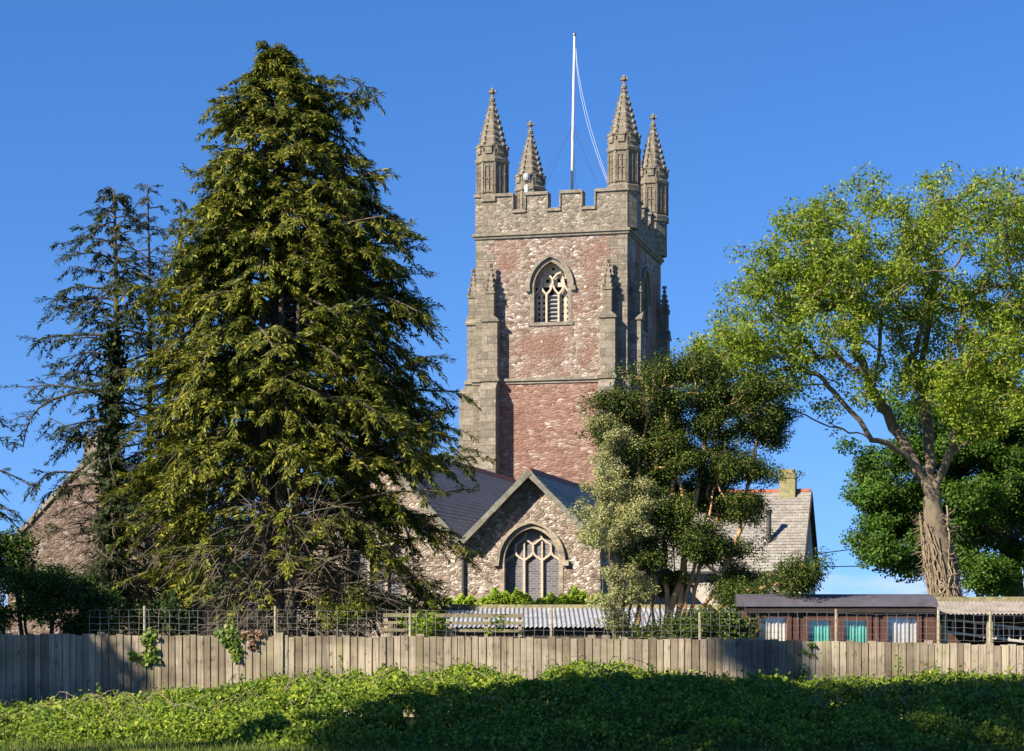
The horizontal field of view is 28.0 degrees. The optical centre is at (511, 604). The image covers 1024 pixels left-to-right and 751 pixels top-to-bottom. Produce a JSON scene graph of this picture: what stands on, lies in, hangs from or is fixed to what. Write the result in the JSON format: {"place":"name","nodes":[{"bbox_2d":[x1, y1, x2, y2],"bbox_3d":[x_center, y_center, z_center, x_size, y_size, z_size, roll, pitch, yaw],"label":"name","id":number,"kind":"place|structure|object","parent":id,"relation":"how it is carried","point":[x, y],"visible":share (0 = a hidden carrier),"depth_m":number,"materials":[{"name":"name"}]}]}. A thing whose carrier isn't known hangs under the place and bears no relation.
{"place":"outdoors","nodes":[
{"label":"outdoors","id":0,"kind":"place"},
{"bbox_2d":[0,606,1023,750],"bbox_3d":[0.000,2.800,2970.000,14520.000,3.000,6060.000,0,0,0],"label":"ground","id":1,"kind":"structure","parent":0,"point":[681,732],"depth_m":32.10,"materials":[{"name":"green plant"}]},
{"bbox_2d":[0,414,51,632],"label":"cypress tree","id":2,"kind":"object","parent":1,"relation":"on","point":[11,511],"visible":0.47,"depth_m":56.06,"materials":[{"name":"green plant"}]},
{"bbox_2d":[0,525,125,635],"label":"shrub","id":3,"kind":"object","parent":1,"relation":"on","point":[82,598],"visible":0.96,"depth_m":43.76,"materials":[{"name":"green plant"}]},
{"bbox_2d":[0,185,190,635],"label":"cypress tree","id":4,"kind":"object","parent":1,"relation":"on","point":[97,564],"visible":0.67,"depth_m":57.25,"materials":[{"name":"green plant"}]},
{"bbox_2d":[93,321,133,635],"bbox_3d":[-11.168,-3.526,57.345,1.165,8.805,1.026,0,0,0],"label":"trunk ivy","id":5,"kind":"object","parent":4,"relation":"attached to","point":[108,433],"visible":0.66,"depth_m":57.18,"materials":[{"name":"green plant"}]},
{"bbox_2d":[96,682,103,702],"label":"bramble shoot","id":6,"kind":"object","parent":1,"relation":"attached to","point":[98,691],"visible":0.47,"depth_m":38.99,"materials":[{"name":"green plant"}]},
{"bbox_2d":[9,556,205,635],"bbox_3d":[-11.869,-0.030,59.947,6.000,2.821,3.005,0,0,0],"label":"shrub","id":7,"kind":"object","parent":1,"relation":"on","point":[139,592],"visible":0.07,"depth_m":59.66,"materials":[{"name":"green plant"}]},
{"bbox_2d":[8,437,247,635],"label":"stone house","id":8,"kind":"structure","parent":1,"relation":"on","point":[53,548],"depth_m":78.22,"materials":[{"name":"brown stone"}]},
{"bbox_2d":[102,183,189,629],"bbox_3d":[-10.371,-5.360,59.125,3.083,13.658,2.612,0,0,0],"label":"cypress tree","id":9,"kind":"object","parent":1,"relation":"on","point":[144,199],"visible":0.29,"depth_m":58.94,"materials":[{"name":"green plant"}]},
{"bbox_2d":[130,303,192,634],"bbox_3d":[-9.731,-3.607,58.670,2.182,10.195,2.381,0,0,-36],"label":"cypress tree","id":10,"kind":"object","parent":1,"relation":"on","point":[162,566],"visible":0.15,"depth_m":58.41,"materials":[{"name":"green plant"}]},
{"bbox_2d":[130,588,207,635],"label":"shrub","id":11,"kind":"object","parent":1,"relation":"on","point":[163,614],"visible":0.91,"depth_m":45.94,"materials":[{"name":"green plant"}]},
{"bbox_2d":[85,430,257,611],"bbox_3d":[-10.581,-2.250,64.882,5.374,7.134,4.058,0,0,-32],"label":"evergreen shrub","id":12,"kind":"object","parent":1,"relation":"on","point":[132,512],"visible":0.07,"depth_m":64.49,"materials":[{"name":"green plant"}]},
{"bbox_2d":[135,198,211,635],"bbox_3d":[-9.733,-5.289,60.059,2.576,13.278,2.207,0,0,0],"label":"cypress tree","id":13,"kind":"object","parent":1,"relation":"on","point":[184,206],"visible":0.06,"depth_m":59.91,"materials":[{"name":"green plant"}]},
{"bbox_2d":[170,287,229,634],"bbox_3d":[-9.040,-4.366,59.047,2.658,11.705,2.180,0,0,0],"label":"cypress tree","id":14,"kind":"object","parent":1,"relation":"on","point":[200,613],"visible":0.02,"depth_m":58.89,"materials":[{"name":"green plant"}]},
{"bbox_2d":[239,672,245,684],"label":"bramble shoot","id":15,"kind":"object","parent":1,"relation":"attached to","point":[242,678],"visible":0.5,"depth_m":39.00,"materials":[{"name":"green plant"}]},
{"bbox_2d":[188,517,349,635],"bbox_3d":[-7.807,-0.823,63.899,5.964,4.395,3.789,0,0,0],"label":"shrub","id":16,"kind":"object","parent":1,"relation":"on","point":[233,584],"visible":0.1,"depth_m":63.35,"materials":[{"name":"green plant"}]},
{"bbox_2d":[276,676,282,692],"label":"bramble shoot","id":17,"kind":"object","parent":1,"relation":"attached to","point":[277,678],"visible":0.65,"depth_m":37.73,"materials":[{"name":"green plant"}]},
{"bbox_2d":[94,39,498,637],"bbox_3d":[-5.335,-5.517,54.441,9.794,18.849,9.156,0,0,-35],"label":"cypress tree","id":18,"kind":"object","parent":1,"relation":"on","point":[295,413],"visible":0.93,"depth_m":53.61,"materials":[{"name":"green plant"}]},
{"bbox_2d":[306,581,375,636],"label":"shrub","id":19,"kind":"object","parent":1,"relation":"on","point":[340,614],"visible":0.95,"depth_m":51.96,"materials":[{"name":"green plant"}]},
{"bbox_2d":[339,655,345,677],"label":"bramble shoot","id":20,"kind":"object","parent":1,"relation":"on","point":[340,656],"visible":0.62,"depth_m":39.00,"materials":[{"name":"green plant"}]},
{"bbox_2d":[324,590,442,636],"bbox_3d":[-3.709,0.407,60.970,3.940,1.888,2.327,0,0,0],"label":"shrub","id":21,"kind":"object","parent":1,"relation":"on","point":[409,600],"visible":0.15,"depth_m":60.87,"materials":[{"name":"green plant"}]},
{"bbox_2d":[383,613,522,637],"bbox_3d":[-1.425,1.098,49.499,3.381,1.804,0.122,0,0,0],"label":"rail fence","id":22,"kind":"object","parent":1,"relation":"on","point":[486,623],"visible":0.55,"depth_m":49.44,"materials":[{"name":"brown wood"}]},
{"bbox_2d":[397,600,509,636],"bbox_3d":[-1.423,0.935,49.059,2.762,2.123,1.457,0,0,0],"label":"shrub","id":23,"kind":"object","parent":1,"relation":"on","point":[418,628],"visible":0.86,"depth_m":49.02,"materials":[{"name":"green plant"}]},
{"bbox_2d":[297,441,649,637],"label":"church","id":24,"kind":"structure","parent":1,"relation":"on","point":[522,529],"depth_m":70.86,"materials":[{"name":"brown stone"}]},
{"bbox_2d":[341,510,411,600],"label":"window","id":25,"kind":"structure","parent":24,"relation":"in","point":[389,586],"depth_m":71.94,"materials":[{"name":"stone"}]},
{"bbox_2d":[493,521,568,601],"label":"window","id":26,"kind":"structure","parent":24,"relation":"in","point":[535,560],"depth_m":70.77,"materials":[{"name":"stone"}]},
{"bbox_2d":[0,632,1023,718],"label":"board fence","id":27,"kind":"object","parent":1,"relation":"on","point":[37,667],"visible":0.4,"depth_m":40.32,"materials":[{"name":"brown wood"}]},
{"bbox_2d":[126,627,160,666],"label":"ivy clump","id":28,"kind":"object","parent":27,"relation":"attached to","point":[149,657],"visible":1,"depth_m":40.67,"materials":[{"name":"green plant"}]},
{"bbox_2d":[213,623,243,663],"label":"ivy clump","id":29,"kind":"object","parent":27,"relation":"attached to","point":[236,651],"visible":1,"depth_m":40.53,"materials":[{"name":"green plant"}]},
{"bbox_2d":[240,629,266,650],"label":"withered ivy","id":30,"kind":"object","parent":27,"relation":"attached to","point":[257,639],"visible":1,"depth_m":40.50,"materials":[{"name":"brown plant"}]},
{"bbox_2d":[794,641,814,677],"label":"ivy clump","id":31,"kind":"object","parent":27,"relation":"attached to","point":[812,645],"visible":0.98,"depth_m":39.65,"materials":[{"name":"green plant"}]},
{"bbox_2d":[0,734,1023,750],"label":"grass","id":32,"kind":"structure","parent":1,"relation":"on","point":[233,744],"depth_m":30.89,"materials":[{"name":"green plant"}]},
{"bbox_2d":[0,656,1023,728],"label":"bramble canes","id":33,"kind":"object","parent":1,"relation":"on","point":[308,675],"visible":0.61,"depth_m":35.81,"materials":[{"name":"green plant"}]},
{"bbox_2d":[405,602,637,636],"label":"churchyard wall","id":34,"kind":"structure","parent":1,"relation":"on","point":[439,607],"depth_m":68.40,"materials":[{"name":"grey stone"}]},
{"bbox_2d":[438,585,610,606],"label":"wall ivy","id":35,"kind":"object","parent":34,"relation":"on","point":[574,595],"depth_m":68.22,"materials":[{"name":"green plant"}]},
{"bbox_2d":[88,606,1023,642],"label":"wire fence","id":36,"kind":"object","parent":1,"relation":"on","point":[836,626],"visible":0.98,"depth_m":40.33,"materials":[{"name":"grey metal"}]},
{"bbox_2d":[459,75,677,489],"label":"church tower","id":37,"kind":"structure","parent":1,"relation":"on","point":[566,308],"depth_m":99.02,"materials":[{"name":"stone"}]},
{"bbox_2d":[523,173,529,192],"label":"weather sensor","id":38,"kind":"object","parent":37,"relation":"attached to","point":[526,177],"visible":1,"depth_m":99.73,"materials":[{"name":"white paint"}]},
{"bbox_2d":[525,254,575,325],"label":"window","id":39,"kind":"structure","parent":37,"relation":"in","point":[550,282],"depth_m":99.30,"materials":[{"name":"stone"}]},
{"bbox_2d":[538,33,606,190],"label":"flagpole","id":40,"kind":"object","parent":37,"relation":"on","point":[572,135],"visible":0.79,"depth_m":103.36,"materials":[{"name":"white metal"}]},
{"bbox_2d":[641,267,651,337],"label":"window","id":41,"kind":"structure","parent":37,"relation":"in","point":[647,295],"depth_m":103.33,"materials":[{"name":"stone"}]},
{"bbox_2d":[446,605,735,638],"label":"corrugated shed","id":42,"kind":"structure","parent":1,"relation":"on","point":[571,619],"depth_m":53.09,"materials":[{"name":"grey metal"}]},
{"bbox_2d":[567,409,670,638],"bbox_3d":[2.443,-1.157,46.259,2.401,6.638,1.948,0,0,0],"label":"variegated shrub","id":43,"kind":"object","parent":1,"relation":"on","point":[622,519],"visible":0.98,"depth_m":46.09,"materials":[{"name":"green plant"}]},
{"bbox_2d":[646,662,657,673],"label":"bramble shoot","id":44,"kind":"object","parent":1,"relation":"attached to","point":[652,669],"visible":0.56,"depth_m":39.00,"materials":[{"name":"green plant"}]},
{"bbox_2d":[625,600,765,639],"bbox_3d":[3.837,1.064,42.706,2.968,2.335,1.472,0,0,0],"label":"shrub","id":45,"kind":"object","parent":1,"relation":"on","point":[733,624],"visible":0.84,"depth_m":42.46,"materials":[{"name":"green plant"}]},
{"bbox_2d":[573,347,835,639],"bbox_3d":[4.850,-1.866,46.485,6.893,8.079,4.298,0,0,36],"label":"myrtle tree","id":46,"kind":"object","parent":1,"relation":"on","point":[670,451],"visible":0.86,"depth_m":46.42,"materials":[{"name":"green plant"}]},
{"bbox_2d":[609,469,817,604],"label":"slate house","id":47,"kind":"structure","parent":1,"relation":"on","point":[790,522],"depth_m":81.97,"materials":[{"name":"grey stone"}]},
{"bbox_2d":[824,565,870,566],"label":"overhead cable","id":48,"kind":"object","parent":47,"relation":"attached to","point":[846,566],"visible":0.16,"depth_m":87.00,"materials":[{"name":"black rubber"}]},
{"bbox_2d":[719,671,730,682],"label":"bramble shoot","id":49,"kind":"object","parent":1,"relation":"attached to","point":[724,678],"visible":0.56,"depth_m":37.88,"materials":[{"name":"green plant"}]},
{"bbox_2d":[733,594,937,643],"bbox_3d":[6.977,0.806,44.750,4.115,2.088,2.620,0,0,0],"label":"timber hut","id":50,"kind":"object","parent":1,"relation":"on","point":[886,608],"visible":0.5,"depth_m":43.58,"materials":[{"name":"brown"}]},
{"bbox_2d":[756,613,791,640],"bbox_3d":[5.562,0.627,43.624,0.754,0.924,0.137,0,0,0],"label":"window","id":51,"kind":"structure","parent":50,"relation":"in","point":[782,632],"depth_m":43.66,"materials":[{"name":"white"}]},
{"bbox_2d":[803,616,834,641],"bbox_3d":[6.535,0.659,43.624,0.680,0.861,0.138,0,0,0],"label":"window","id":52,"kind":"structure","parent":50,"relation":"in","point":[824,625],"depth_m":43.64,"materials":[{"name":"teal"}]},
{"bbox_2d":[839,616,871,642],"bbox_3d":[7.295,0.659,43.624,0.690,0.861,0.138,0,0,0],"label":"window","id":53,"kind":"structure","parent":50,"relation":"in","point":[855,634],"depth_m":43.64,"materials":[{"name":"teal"}]},
{"bbox_2d":[883,613,921,642],"bbox_3d":[8.295,0.627,43.624,0.818,0.924,0.138,0,0,0],"label":"window","id":54,"kind":"structure","parent":50,"relation":"in","point":[913,626],"depth_m":43.66,"materials":[{"name":"white"}]},
{"bbox_2d":[670,160,1023,596],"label":"ash tree","id":55,"kind":"object","parent":1,"relation":"on","point":[821,278],"visible":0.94,"depth_m":58.36,"materials":[{"name":"green plant"}]},
{"bbox_2d":[894,652,903,677],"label":"bramble shoot","id":56,"kind":"object","parent":1,"relation":"on","point":[900,666],"visible":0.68,"depth_m":38.99,"materials":[{"name":"green plant"}]},
{"bbox_2d":[921,669,926,681],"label":"bramble shoot","id":57,"kind":"object","parent":1,"relation":"attached to","point":[925,674],"visible":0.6,"depth_m":37.70,"materials":[{"name":"green plant"}]},
{"bbox_2d":[832,357,1023,596],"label":"sycamore tree","id":58,"kind":"object","parent":1,"relation":"on","point":[990,498],"visible":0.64,"depth_m":72.84,"materials":[{"name":"green plant"}]},
{"bbox_2d":[930,660,939,682],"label":"bramble shoot","id":59,"kind":"object","parent":1,"relation":"on","point":[935,671],"visible":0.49,"depth_m":38.99,"materials":[{"name":"green plant"}]},
{"bbox_2d":[947,667,955,682],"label":"bramble shoot","id":60,"kind":"object","parent":1,"relation":"attached to","point":[948,668],"visible":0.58,"depth_m":38.43,"materials":[{"name":"green plant"}]},
{"bbox_2d":[934,597,1023,645],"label":"lean to shed","id":61,"kind":"object","parent":1,"relation":"on","point":[978,608],"visible":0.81,"depth_m":47.10,"materials":[{"name":"brown wood"}]},
{"bbox_2d":[947,619,1023,642],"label":"ladder","id":62,"kind":"object","parent":61,"relation":"hanging from","point":[984,636],"visible":0.88,"depth_m":45.23,"materials":[{"name":"grey metal"}]},
{"bbox_2d":[982,632,1023,645],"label":"stored timber","id":63,"kind":"object","parent":1,"relation":"on","point":[1016,637],"visible":0.13,"depth_m":46.12,"materials":[{"name":"brown wood"}]},
{"bbox_2d":[0,0,1023,605],"label":"sky","id":64,"kind":"structure","parent":0,"point":[756,104],"materials":[{"name":"blue"}]},
{"bbox_2d":[818,541,903,553],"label":"overhead cable","id":65,"kind":"object","parent":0,"point":[837,551],"visible":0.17,"depth_m":86.65,"materials":[{"name":"black rubber"}]}
]}

